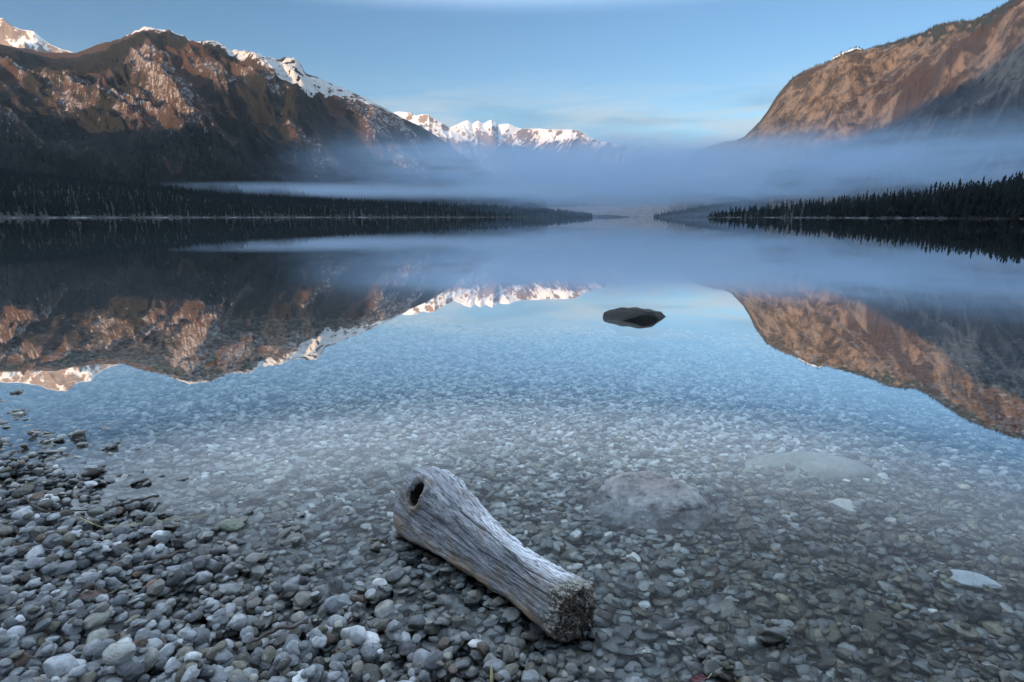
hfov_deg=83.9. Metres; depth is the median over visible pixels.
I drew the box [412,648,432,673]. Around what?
pebble
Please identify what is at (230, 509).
pebble
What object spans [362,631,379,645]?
pebble
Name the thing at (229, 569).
pebble
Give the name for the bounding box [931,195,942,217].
conifer tree
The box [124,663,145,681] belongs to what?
pebble
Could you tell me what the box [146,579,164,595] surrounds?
pebble
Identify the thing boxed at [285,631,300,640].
pebble
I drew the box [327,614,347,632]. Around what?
pebble
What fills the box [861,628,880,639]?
pebble
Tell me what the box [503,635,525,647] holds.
pebble
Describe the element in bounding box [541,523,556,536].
pebble
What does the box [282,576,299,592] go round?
pebble
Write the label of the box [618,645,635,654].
pebble
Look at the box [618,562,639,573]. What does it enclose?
pebble
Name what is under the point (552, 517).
pebble
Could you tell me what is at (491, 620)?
pebble
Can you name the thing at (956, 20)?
woodland
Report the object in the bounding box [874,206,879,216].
conifer tree
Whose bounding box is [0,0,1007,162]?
sky
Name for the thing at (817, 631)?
pebble
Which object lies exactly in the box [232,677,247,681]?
pebble
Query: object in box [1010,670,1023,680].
pebble
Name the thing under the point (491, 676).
straw stalk
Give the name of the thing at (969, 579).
stone
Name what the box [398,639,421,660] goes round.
pebble
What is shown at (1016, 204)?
conifer tree
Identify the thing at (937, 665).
pebble
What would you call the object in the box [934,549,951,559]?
pebble
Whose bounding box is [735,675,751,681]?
pebble
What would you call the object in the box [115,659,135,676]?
pebble
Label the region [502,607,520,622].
pebble
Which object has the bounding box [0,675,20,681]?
pebble
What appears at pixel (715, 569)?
pebble
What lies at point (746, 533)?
pebble
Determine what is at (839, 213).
conifer tree
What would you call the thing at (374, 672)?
pebble
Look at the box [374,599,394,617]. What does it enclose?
pebble
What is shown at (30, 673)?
pebble
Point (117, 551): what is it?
pebble
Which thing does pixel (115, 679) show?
pebble
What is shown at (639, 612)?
pebble
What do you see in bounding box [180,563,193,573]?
pebble
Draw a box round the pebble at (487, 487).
[480,482,495,492]
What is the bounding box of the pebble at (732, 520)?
[722,515,738,523]
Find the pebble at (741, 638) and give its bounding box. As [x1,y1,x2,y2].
[733,634,747,645]
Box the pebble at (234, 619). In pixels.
[226,614,246,628]
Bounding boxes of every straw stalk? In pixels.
[80,514,209,527]
[490,663,493,681]
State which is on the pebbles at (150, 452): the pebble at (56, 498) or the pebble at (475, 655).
the pebble at (475, 655)
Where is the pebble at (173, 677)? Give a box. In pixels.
[171,672,176,681]
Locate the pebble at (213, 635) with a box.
[210,629,225,642]
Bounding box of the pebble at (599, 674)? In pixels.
[582,666,611,681]
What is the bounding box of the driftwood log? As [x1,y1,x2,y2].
[393,466,596,645]
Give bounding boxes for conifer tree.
[833,201,838,215]
[836,204,841,216]
[862,200,866,216]
[870,203,876,217]
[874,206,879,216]
[885,194,898,217]
[901,205,904,217]
[904,206,908,217]
[908,200,913,216]
[912,203,918,217]
[915,199,924,217]
[920,194,931,217]
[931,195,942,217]
[969,185,982,217]
[978,186,989,217]
[986,186,993,216]
[1012,194,1021,217]
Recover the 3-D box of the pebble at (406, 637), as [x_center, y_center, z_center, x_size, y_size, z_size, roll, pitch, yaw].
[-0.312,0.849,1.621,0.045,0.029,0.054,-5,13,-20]
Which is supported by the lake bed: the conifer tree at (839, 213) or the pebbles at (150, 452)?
the pebbles at (150, 452)
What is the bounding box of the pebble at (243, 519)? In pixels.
[237,515,247,522]
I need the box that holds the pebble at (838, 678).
[831,676,845,681]
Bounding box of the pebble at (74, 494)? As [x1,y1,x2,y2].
[68,488,80,499]
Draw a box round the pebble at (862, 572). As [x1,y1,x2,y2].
[853,568,870,577]
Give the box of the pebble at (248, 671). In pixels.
[242,667,258,676]
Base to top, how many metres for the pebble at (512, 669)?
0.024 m
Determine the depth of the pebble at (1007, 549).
2.18 m
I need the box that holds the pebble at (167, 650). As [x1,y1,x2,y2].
[157,643,174,660]
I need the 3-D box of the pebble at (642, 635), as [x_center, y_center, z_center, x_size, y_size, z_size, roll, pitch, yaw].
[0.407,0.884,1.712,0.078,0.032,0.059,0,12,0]
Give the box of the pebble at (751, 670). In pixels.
[745,665,763,675]
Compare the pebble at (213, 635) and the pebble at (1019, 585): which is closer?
the pebble at (213, 635)
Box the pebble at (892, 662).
[883,657,903,667]
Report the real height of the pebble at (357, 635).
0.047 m
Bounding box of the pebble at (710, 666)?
[702,659,720,677]
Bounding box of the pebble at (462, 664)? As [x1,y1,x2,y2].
[454,659,469,669]
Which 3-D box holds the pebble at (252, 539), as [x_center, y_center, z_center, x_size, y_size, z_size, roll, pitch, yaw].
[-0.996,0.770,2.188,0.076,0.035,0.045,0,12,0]
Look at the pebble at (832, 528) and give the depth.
2.44 m
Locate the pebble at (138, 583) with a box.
[129,580,146,591]
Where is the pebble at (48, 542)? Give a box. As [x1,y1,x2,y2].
[42,533,62,548]
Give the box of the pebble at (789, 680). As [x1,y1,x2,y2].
[783,678,795,681]
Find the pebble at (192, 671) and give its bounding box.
[181,665,200,681]
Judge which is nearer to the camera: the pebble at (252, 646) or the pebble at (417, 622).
the pebble at (252, 646)
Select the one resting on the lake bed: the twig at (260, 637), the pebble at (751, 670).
the pebble at (751, 670)
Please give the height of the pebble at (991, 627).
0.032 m
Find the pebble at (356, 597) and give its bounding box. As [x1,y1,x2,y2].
[350,592,369,602]
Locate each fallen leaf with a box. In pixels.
[75,587,115,599]
[689,673,711,681]
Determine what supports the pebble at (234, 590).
on the pebbles at (150, 452)
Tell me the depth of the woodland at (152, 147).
2147.34 m
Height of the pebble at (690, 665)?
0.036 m
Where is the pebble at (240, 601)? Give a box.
[232,596,246,610]
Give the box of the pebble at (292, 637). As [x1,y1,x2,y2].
[282,634,300,652]
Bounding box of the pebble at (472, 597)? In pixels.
[464,590,482,604]
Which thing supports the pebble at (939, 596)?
on the pebbles at (150, 452)
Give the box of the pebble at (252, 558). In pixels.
[244,552,264,563]
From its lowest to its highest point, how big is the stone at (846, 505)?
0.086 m
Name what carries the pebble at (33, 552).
on the pebbles at (150, 452)
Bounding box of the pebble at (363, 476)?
[354,469,369,481]
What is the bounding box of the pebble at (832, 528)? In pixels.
[829,522,844,530]
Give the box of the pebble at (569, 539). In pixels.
[565,536,581,545]
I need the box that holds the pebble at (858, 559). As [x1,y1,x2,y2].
[845,554,863,564]
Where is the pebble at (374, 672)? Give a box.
[361,663,381,681]
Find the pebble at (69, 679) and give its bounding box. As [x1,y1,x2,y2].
[58,674,81,681]
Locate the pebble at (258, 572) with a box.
[248,565,268,579]
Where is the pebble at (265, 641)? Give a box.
[250,638,270,650]
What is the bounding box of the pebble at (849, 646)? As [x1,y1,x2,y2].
[837,642,857,651]
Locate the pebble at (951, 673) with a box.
[944,665,958,677]
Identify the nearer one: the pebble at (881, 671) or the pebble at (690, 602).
the pebble at (881, 671)
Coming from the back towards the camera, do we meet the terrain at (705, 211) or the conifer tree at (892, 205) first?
the terrain at (705, 211)
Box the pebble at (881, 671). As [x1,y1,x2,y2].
[870,664,889,677]
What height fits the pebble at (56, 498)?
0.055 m
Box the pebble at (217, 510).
[205,503,225,513]
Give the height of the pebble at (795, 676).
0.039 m
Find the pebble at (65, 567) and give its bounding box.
[49,560,76,575]
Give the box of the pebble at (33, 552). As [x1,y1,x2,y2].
[25,545,45,560]
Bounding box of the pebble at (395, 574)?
[385,566,405,582]
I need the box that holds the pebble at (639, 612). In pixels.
[632,607,649,617]
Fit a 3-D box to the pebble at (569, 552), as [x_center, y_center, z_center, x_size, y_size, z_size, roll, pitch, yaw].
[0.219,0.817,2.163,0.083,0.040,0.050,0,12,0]
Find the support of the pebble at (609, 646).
on the pebbles at (150, 452)
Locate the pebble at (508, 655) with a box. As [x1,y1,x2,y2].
[501,644,515,664]
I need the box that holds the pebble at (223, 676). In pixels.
[209,672,231,681]
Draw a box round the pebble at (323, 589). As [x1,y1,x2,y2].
[312,584,329,595]
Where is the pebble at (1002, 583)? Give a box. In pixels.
[996,579,1013,591]
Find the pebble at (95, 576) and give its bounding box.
[86,572,100,581]
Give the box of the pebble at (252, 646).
[243,638,262,650]
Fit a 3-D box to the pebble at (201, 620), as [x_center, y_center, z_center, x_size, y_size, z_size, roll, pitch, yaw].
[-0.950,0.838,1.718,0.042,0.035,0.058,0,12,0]
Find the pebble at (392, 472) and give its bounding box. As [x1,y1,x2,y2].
[387,468,402,479]
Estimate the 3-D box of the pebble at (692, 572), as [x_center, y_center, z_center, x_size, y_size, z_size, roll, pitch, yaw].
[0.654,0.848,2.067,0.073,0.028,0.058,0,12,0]
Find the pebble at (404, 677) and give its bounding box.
[398,673,409,680]
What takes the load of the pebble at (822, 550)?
on the lake bed
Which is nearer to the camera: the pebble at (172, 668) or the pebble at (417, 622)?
the pebble at (172, 668)
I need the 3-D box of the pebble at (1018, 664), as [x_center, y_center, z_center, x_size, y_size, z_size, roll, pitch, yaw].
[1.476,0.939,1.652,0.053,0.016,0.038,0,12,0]
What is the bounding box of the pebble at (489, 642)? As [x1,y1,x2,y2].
[482,638,495,650]
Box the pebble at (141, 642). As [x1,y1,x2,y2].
[133,638,147,646]
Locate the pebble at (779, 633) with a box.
[757,624,789,640]
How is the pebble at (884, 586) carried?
on the lake bed
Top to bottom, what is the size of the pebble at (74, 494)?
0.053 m
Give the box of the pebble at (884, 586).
[877,581,903,593]
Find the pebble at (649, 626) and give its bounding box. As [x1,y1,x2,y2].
[641,622,656,630]
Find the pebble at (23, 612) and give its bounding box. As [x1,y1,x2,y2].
[19,606,37,620]
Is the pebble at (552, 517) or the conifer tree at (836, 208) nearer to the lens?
the pebble at (552, 517)
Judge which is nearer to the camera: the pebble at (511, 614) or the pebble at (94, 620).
the pebble at (94, 620)
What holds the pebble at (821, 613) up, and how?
on the pebbles at (150, 452)
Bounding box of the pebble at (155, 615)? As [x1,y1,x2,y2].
[145,610,162,622]
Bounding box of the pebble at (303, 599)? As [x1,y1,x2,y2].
[293,591,312,610]
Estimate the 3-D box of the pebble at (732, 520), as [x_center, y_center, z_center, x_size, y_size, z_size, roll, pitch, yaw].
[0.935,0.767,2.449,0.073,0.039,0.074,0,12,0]
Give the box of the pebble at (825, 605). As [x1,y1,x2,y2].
[817,600,836,608]
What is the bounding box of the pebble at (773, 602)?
[765,598,778,609]
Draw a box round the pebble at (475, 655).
[468,648,484,662]
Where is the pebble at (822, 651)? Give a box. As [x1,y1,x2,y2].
[816,645,836,658]
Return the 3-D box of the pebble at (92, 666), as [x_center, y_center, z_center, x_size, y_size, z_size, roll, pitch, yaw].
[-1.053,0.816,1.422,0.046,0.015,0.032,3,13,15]
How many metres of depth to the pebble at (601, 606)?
1.85 m
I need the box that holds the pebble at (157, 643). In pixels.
[145,638,162,650]
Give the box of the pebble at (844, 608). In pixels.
[837,604,850,613]
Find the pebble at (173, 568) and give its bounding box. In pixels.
[166,565,180,573]
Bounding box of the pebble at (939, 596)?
[933,591,949,606]
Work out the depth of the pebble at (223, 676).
1.38 m
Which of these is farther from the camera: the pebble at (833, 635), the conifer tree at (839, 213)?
the conifer tree at (839, 213)
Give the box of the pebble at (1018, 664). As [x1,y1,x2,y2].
[1010,659,1023,669]
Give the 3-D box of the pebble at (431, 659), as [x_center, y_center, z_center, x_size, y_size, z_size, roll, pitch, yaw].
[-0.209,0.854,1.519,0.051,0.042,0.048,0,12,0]
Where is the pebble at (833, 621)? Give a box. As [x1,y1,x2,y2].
[820,617,837,625]
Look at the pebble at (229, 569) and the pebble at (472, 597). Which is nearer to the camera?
the pebble at (472, 597)
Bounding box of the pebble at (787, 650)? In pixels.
[774,646,794,657]
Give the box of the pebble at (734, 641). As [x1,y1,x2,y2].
[724,637,739,647]
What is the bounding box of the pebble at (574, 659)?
[564,655,581,667]
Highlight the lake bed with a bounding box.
[0,386,1023,681]
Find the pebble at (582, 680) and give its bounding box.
[577,678,590,681]
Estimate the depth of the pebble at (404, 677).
1.50 m
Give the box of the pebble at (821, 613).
[813,609,832,617]
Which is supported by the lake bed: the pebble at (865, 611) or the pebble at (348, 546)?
the pebble at (348, 546)
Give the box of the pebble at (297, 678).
[292,669,307,681]
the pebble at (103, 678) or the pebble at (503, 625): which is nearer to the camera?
the pebble at (103, 678)
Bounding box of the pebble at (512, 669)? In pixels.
[502,663,518,676]
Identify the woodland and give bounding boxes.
[0,120,404,202]
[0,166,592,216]
[654,197,762,216]
[709,171,1023,217]
[771,0,1013,104]
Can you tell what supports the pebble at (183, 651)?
on the pebbles at (150, 452)
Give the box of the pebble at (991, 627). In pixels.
[981,621,1016,639]
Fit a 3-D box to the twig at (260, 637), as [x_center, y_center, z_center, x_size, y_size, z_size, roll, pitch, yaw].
[-0.662,0.815,1.605,0.165,0.036,0.049,-10,16,-39]
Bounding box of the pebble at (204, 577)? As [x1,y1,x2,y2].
[195,570,212,584]
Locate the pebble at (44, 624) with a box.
[32,618,51,632]
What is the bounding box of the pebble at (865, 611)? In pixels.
[853,606,868,613]
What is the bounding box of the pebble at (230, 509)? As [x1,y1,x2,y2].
[226,504,242,515]
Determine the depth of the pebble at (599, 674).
1.52 m
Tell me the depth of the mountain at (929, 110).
2643.64 m
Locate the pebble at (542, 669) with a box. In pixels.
[537,663,547,676]
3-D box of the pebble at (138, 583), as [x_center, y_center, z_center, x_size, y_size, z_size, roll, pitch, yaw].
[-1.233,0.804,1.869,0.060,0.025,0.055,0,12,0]
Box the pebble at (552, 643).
[543,639,560,647]
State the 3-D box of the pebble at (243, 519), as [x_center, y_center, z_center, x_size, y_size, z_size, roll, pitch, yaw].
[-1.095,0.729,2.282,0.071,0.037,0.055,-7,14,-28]
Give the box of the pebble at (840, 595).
[828,589,848,604]
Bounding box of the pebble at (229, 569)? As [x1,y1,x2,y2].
[220,562,239,576]
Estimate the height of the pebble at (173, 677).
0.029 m
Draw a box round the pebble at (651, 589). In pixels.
[647,584,656,593]
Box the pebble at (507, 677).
[498,670,511,681]
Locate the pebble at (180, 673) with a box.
[174,661,204,681]
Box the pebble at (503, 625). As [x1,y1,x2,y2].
[492,623,506,629]
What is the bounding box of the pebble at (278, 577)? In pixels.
[272,571,293,581]
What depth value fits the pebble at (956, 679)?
1.54 m
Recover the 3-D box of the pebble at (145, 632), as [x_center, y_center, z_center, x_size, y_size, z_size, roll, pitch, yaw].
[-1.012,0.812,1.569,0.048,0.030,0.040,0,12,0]
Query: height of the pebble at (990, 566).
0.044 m
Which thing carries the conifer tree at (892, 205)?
on the terrain at (896, 216)
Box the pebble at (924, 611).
[918,607,930,616]
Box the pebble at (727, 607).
[712,599,735,619]
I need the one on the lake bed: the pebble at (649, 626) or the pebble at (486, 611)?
the pebble at (486, 611)
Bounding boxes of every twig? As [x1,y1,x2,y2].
[8,476,87,512]
[102,625,138,640]
[104,495,158,507]
[143,547,197,565]
[248,621,308,644]
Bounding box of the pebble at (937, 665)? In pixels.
[927,660,944,669]
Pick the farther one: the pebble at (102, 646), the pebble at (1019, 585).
the pebble at (1019, 585)
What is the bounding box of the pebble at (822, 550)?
[808,541,830,558]
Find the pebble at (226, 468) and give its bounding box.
[219,465,235,471]
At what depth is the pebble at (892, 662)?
1.62 m
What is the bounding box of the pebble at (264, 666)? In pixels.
[257,659,271,670]
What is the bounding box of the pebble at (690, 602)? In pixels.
[681,599,703,615]
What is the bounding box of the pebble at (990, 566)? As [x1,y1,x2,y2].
[983,563,995,569]
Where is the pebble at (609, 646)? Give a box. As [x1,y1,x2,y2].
[601,640,618,654]
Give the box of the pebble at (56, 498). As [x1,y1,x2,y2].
[44,494,59,502]
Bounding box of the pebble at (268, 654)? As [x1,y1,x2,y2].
[261,646,275,663]
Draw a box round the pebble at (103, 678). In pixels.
[95,672,121,681]
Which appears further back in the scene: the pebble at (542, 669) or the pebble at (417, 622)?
the pebble at (417, 622)
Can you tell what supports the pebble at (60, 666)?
on the pebbles at (150, 452)
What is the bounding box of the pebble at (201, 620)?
[189,616,204,624]
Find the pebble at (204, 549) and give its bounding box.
[196,544,212,555]
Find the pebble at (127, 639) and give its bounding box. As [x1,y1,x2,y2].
[118,637,131,641]
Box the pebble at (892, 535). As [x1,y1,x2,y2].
[880,530,898,540]
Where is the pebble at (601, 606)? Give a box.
[598,604,615,610]
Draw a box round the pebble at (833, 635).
[825,623,842,642]
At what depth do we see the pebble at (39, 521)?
2.17 m
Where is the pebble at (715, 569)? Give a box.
[704,565,719,578]
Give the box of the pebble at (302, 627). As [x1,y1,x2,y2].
[293,621,306,632]
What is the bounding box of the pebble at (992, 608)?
[980,602,1002,614]
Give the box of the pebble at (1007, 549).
[998,545,1023,557]
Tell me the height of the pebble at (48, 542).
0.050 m
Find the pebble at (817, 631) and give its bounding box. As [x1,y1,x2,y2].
[810,627,824,636]
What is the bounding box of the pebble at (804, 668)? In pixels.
[795,664,816,676]
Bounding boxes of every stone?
[102,641,135,665]
[218,518,244,533]
[323,595,351,613]
[828,498,856,516]
[861,611,895,635]
[933,569,1002,589]
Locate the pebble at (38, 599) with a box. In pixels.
[21,596,44,609]
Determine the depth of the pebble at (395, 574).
1.90 m
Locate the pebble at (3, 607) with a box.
[0,603,9,611]
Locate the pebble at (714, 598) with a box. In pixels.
[706,594,721,603]
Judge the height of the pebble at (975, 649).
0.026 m
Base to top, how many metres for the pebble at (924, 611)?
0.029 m
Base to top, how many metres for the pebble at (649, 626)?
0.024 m
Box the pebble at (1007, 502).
[993,498,1014,505]
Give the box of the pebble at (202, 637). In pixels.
[183,628,209,648]
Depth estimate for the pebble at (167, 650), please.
1.50 m
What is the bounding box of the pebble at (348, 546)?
[344,541,357,550]
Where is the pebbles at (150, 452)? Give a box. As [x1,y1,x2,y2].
[0,386,1023,681]
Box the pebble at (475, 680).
[467,679,483,681]
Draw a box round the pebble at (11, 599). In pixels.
[3,593,17,605]
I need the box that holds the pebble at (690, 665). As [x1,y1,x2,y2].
[683,656,704,674]
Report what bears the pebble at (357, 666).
on the pebbles at (150, 452)
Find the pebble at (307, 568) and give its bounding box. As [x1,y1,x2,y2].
[297,563,314,573]
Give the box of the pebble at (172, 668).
[165,661,183,676]
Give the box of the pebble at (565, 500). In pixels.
[553,497,568,505]
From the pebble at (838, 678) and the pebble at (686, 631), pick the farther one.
the pebble at (686, 631)
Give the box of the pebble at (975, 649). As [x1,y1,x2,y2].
[967,646,985,652]
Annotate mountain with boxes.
[0,18,72,52]
[0,26,546,209]
[393,112,520,164]
[479,128,684,206]
[667,0,1023,210]
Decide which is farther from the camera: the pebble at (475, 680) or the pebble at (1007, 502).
the pebble at (1007, 502)
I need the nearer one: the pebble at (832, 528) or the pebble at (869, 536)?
the pebble at (869, 536)
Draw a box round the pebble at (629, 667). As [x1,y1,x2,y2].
[624,661,642,673]
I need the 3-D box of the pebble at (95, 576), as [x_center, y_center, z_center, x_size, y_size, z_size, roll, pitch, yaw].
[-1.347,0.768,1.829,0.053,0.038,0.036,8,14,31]
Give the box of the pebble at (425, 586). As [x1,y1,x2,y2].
[417,581,436,594]
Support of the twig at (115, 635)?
on the pebbles at (150, 452)
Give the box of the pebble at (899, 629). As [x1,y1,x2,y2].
[895,621,902,634]
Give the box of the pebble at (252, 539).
[244,535,261,543]
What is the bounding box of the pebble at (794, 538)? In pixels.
[786,534,799,540]
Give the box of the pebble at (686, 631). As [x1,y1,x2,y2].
[679,625,694,637]
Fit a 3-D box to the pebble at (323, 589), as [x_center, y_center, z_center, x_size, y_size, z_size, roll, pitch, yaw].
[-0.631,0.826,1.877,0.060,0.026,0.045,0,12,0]
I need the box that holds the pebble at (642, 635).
[635,628,658,641]
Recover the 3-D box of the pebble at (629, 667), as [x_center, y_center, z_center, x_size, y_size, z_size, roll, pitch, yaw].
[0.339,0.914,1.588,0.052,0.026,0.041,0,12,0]
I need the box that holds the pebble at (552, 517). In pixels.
[544,513,560,525]
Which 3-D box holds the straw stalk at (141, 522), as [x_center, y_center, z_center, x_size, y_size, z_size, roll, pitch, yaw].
[-1.456,0.697,2.220,0.482,0.051,0.110,-2,12,-7]
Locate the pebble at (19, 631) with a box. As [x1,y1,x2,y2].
[6,625,25,638]
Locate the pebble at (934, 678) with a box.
[928,675,945,681]
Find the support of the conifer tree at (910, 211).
on the terrain at (896, 216)
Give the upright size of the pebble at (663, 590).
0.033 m
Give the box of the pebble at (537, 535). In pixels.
[530,533,544,540]
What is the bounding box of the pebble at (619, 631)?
[612,626,629,639]
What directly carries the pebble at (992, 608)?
on the pebbles at (150, 452)
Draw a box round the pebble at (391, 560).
[382,556,398,566]
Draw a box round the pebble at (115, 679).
[106,677,124,681]
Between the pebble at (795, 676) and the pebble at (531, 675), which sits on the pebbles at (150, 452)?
the pebble at (531, 675)
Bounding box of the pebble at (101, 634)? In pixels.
[86,628,109,643]
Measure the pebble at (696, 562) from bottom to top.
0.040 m
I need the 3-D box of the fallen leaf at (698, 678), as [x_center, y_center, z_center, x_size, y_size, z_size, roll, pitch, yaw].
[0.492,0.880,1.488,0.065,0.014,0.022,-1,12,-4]
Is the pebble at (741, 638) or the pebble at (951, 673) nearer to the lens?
the pebble at (951, 673)
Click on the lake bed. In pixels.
(628, 614)
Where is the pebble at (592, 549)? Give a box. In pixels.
[578,547,597,552]
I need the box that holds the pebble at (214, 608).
[205,600,218,614]
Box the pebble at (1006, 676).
[999,670,1014,681]
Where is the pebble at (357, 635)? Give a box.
[348,625,366,645]
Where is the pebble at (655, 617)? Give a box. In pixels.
[650,613,667,623]
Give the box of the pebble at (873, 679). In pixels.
[868,677,883,681]
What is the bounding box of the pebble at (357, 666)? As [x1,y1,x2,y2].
[351,660,363,675]
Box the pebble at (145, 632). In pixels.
[134,627,150,639]
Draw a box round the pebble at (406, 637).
[395,631,410,645]
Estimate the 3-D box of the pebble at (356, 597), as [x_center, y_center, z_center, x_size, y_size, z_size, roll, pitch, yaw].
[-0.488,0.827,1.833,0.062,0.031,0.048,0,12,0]
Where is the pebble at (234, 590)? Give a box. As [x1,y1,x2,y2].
[225,584,242,596]
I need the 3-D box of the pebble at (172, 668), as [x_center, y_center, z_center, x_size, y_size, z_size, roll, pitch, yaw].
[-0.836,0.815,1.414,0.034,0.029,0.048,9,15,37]
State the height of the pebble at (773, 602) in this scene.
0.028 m
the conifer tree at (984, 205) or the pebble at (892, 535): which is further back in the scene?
the conifer tree at (984, 205)
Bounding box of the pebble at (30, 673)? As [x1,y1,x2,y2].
[19,670,39,679]
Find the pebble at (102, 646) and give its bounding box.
[93,638,116,656]
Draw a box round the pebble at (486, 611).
[482,608,490,615]
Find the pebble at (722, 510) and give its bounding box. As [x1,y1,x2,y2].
[715,506,728,514]
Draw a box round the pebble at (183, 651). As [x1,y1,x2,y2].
[176,646,193,658]
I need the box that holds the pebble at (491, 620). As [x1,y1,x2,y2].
[482,614,499,627]
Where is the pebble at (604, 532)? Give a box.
[595,531,613,541]
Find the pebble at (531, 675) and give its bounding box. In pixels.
[522,669,538,681]
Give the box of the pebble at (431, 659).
[424,650,442,670]
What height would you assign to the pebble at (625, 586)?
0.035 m
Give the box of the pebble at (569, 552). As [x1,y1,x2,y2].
[559,549,579,561]
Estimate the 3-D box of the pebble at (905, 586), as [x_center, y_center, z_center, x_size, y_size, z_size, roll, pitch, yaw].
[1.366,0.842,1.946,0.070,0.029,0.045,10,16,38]
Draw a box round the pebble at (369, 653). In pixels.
[360,644,377,661]
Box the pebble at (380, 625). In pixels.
[372,618,390,632]
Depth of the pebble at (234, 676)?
1.40 m
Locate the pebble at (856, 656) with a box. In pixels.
[852,649,870,664]
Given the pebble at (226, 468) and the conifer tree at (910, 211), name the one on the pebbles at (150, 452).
the pebble at (226, 468)
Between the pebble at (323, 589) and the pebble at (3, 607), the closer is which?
the pebble at (3, 607)
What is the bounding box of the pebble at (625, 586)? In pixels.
[614,581,635,591]
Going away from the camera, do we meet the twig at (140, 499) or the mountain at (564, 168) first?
the twig at (140, 499)
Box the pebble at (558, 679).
[549,677,568,681]
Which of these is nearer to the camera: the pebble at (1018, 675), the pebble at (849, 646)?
the pebble at (1018, 675)
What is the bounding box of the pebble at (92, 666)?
[85,662,100,671]
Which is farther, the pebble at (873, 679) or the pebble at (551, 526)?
the pebble at (551, 526)
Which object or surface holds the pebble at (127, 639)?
on the pebbles at (150, 452)
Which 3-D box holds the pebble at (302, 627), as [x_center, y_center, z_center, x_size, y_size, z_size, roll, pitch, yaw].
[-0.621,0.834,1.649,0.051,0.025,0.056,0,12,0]
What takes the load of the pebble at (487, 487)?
on the lake bed
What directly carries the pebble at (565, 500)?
on the lake bed
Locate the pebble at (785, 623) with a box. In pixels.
[780,619,793,627]
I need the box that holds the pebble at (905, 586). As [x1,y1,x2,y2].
[899,582,923,591]
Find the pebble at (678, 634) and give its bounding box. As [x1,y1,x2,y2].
[670,630,684,639]
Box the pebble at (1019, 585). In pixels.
[1015,581,1023,592]
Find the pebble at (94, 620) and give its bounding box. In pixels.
[82,608,111,630]
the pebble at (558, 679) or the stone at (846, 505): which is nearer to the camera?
the pebble at (558, 679)
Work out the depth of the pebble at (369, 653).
1.54 m
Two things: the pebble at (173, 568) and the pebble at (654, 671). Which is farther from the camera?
the pebble at (173, 568)
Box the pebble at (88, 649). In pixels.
[82,639,101,656]
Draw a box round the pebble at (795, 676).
[787,672,798,679]
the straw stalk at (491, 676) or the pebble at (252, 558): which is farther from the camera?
the pebble at (252, 558)
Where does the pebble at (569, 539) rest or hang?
on the lake bed
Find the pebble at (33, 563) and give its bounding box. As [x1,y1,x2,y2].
[24,557,45,569]
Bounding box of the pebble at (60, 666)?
[43,653,78,678]
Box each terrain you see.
[0,176,590,217]
[547,204,670,216]
[592,215,629,216]
[654,200,767,216]
[707,197,1023,218]
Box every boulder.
[583,471,714,535]
[744,451,876,485]
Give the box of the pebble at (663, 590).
[654,583,671,596]
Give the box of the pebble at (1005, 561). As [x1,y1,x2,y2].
[999,554,1016,569]
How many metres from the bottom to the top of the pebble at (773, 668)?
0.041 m
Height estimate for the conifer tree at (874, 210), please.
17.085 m
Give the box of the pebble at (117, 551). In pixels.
[108,545,133,557]
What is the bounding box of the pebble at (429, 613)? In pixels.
[425,607,440,620]
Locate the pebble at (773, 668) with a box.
[763,662,782,676]
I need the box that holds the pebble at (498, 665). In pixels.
[482,658,505,674]
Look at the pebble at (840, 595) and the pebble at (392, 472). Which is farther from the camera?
the pebble at (392, 472)
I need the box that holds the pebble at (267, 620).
[258,611,272,630]
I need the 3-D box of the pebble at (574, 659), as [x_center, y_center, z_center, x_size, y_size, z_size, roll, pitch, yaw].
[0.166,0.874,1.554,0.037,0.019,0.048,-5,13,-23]
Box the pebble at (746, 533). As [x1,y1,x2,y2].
[741,528,752,539]
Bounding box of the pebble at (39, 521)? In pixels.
[27,517,45,525]
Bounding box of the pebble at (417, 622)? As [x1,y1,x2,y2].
[407,614,425,630]
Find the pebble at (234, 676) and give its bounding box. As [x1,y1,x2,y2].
[228,672,249,681]
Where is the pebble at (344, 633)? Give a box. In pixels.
[340,627,349,639]
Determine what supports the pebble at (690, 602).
on the lake bed
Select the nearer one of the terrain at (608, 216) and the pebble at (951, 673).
the pebble at (951, 673)
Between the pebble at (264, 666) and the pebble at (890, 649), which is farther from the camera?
the pebble at (890, 649)
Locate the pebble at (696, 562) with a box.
[685,559,700,568]
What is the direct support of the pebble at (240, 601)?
on the lake bed
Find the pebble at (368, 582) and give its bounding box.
[365,580,379,590]
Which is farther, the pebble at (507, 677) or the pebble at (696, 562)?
the pebble at (696, 562)
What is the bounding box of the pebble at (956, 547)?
[948,544,964,555]
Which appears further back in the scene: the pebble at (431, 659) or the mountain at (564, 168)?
the mountain at (564, 168)
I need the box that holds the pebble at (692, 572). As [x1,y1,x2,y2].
[684,568,701,579]
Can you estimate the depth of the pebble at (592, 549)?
2.20 m
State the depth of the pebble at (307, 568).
1.97 m
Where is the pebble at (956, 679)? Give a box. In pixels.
[952,677,962,681]
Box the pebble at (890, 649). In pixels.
[883,642,901,656]
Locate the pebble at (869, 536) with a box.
[857,530,877,542]
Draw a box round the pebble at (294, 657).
[288,654,298,666]
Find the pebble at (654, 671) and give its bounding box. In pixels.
[644,666,661,676]
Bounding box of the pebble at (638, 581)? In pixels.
[633,575,649,584]

